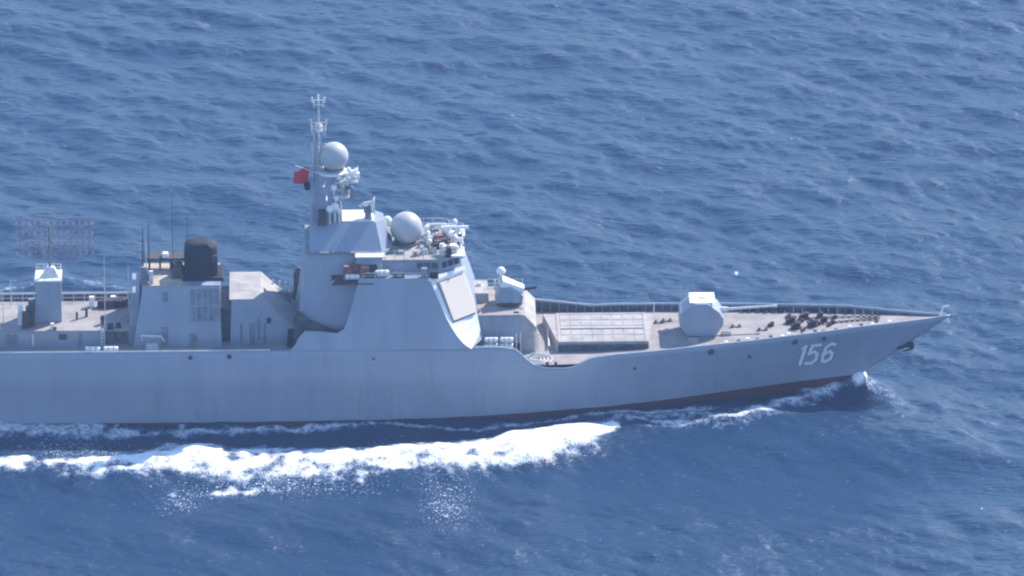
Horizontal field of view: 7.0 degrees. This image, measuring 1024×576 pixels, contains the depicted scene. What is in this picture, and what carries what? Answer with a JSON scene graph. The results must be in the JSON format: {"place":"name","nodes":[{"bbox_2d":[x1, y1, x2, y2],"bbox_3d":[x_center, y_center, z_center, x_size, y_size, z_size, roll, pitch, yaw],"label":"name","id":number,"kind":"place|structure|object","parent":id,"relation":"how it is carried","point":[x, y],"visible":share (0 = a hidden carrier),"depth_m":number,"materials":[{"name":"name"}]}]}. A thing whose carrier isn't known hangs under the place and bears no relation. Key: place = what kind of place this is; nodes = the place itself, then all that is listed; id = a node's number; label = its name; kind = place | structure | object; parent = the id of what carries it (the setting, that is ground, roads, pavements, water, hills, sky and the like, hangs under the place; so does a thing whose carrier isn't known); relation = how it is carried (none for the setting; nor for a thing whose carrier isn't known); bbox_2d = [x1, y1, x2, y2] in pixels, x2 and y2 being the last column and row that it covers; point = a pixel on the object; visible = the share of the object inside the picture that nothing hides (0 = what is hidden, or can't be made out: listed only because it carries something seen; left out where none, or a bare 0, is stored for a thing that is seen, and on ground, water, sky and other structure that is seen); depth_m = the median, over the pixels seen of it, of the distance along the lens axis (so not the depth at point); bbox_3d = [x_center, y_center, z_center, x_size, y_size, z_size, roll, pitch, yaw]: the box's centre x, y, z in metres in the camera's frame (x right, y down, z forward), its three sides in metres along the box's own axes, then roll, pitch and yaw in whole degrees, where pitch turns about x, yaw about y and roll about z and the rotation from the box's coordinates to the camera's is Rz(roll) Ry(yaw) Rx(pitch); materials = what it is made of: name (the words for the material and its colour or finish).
{"place":"outdoors","nodes":[
{"label":"outdoors","id":0,"kind":"place"},
{"bbox_2d":[0,0,1023,575],"bbox_3d":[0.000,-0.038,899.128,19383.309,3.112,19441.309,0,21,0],"label":"sea","id":1,"kind":"structure","parent":0,"point":[840,152],"depth_m":916.21,"materials":[{"name":"blue liquid"}]},
{"bbox_2d":[0,94,951,425],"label":"destroyer","id":2,"kind":"object","parent":1,"relation":"on","point":[192,338],"visible":1,"depth_m":863.94,"materials":[{"name":"paint"}]},
{"bbox_2d":[85,346,99,350],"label":"life raft","id":3,"kind":"object","parent":2,"relation":"on","point":[94,348],"visible":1,"depth_m":860.75,"materials":[{"name":"white paint"}]},
{"bbox_2d":[104,346,117,350],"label":"life raft","id":4,"kind":"object","parent":2,"relation":"on","point":[110,348],"visible":1,"depth_m":860.80,"materials":[{"name":"white paint"}]},
{"bbox_2d":[293,167,308,183],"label":"flag","id":5,"kind":"object","parent":2,"relation":"attached to","point":[301,176],"visible":1,"depth_m":862.42,"materials":[{"name":"red fabric"}]},
{"bbox_2d":[303,182,309,189],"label":"signal flag","id":6,"kind":"object","parent":2,"relation":"hanging from","point":[306,185],"visible":1,"depth_m":862.81,"materials":[{"name":"black paint"}]},
{"bbox_2d":[345,274,359,281],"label":"life raft","id":7,"kind":"object","parent":2,"relation":"on","point":[352,277],"visible":1,"depth_m":860.42,"materials":[{"name":"white paint"}]},
{"bbox_2d":[375,270,388,276],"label":"life raft","id":8,"kind":"object","parent":2,"relation":"on","point":[382,271],"visible":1,"depth_m":860.36,"materials":[{"name":"white paint"}]},
{"bbox_2d":[485,343,497,345],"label":"life raft","id":9,"kind":"object","parent":2,"relation":"on","point":[491,344],"visible":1,"depth_m":863.32,"materials":[{"name":"white paint"}]},
{"bbox_2d":[485,337,497,343],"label":"life raft","id":10,"kind":"object","parent":9,"relation":"on","point":[491,339],"visible":1,"depth_m":863.10,"materials":[{"name":"white paint"}]},
{"bbox_2d":[500,343,512,347],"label":"life raft","id":11,"kind":"object","parent":2,"relation":"on","point":[506,345],"visible":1,"depth_m":863.35,"materials":[{"name":"white paint"}]},
{"bbox_2d":[500,337,512,343],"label":"life raft","id":12,"kind":"object","parent":11,"relation":"on","point":[506,339],"visible":1,"depth_m":863.13,"materials":[{"name":"white paint"}]}
]}

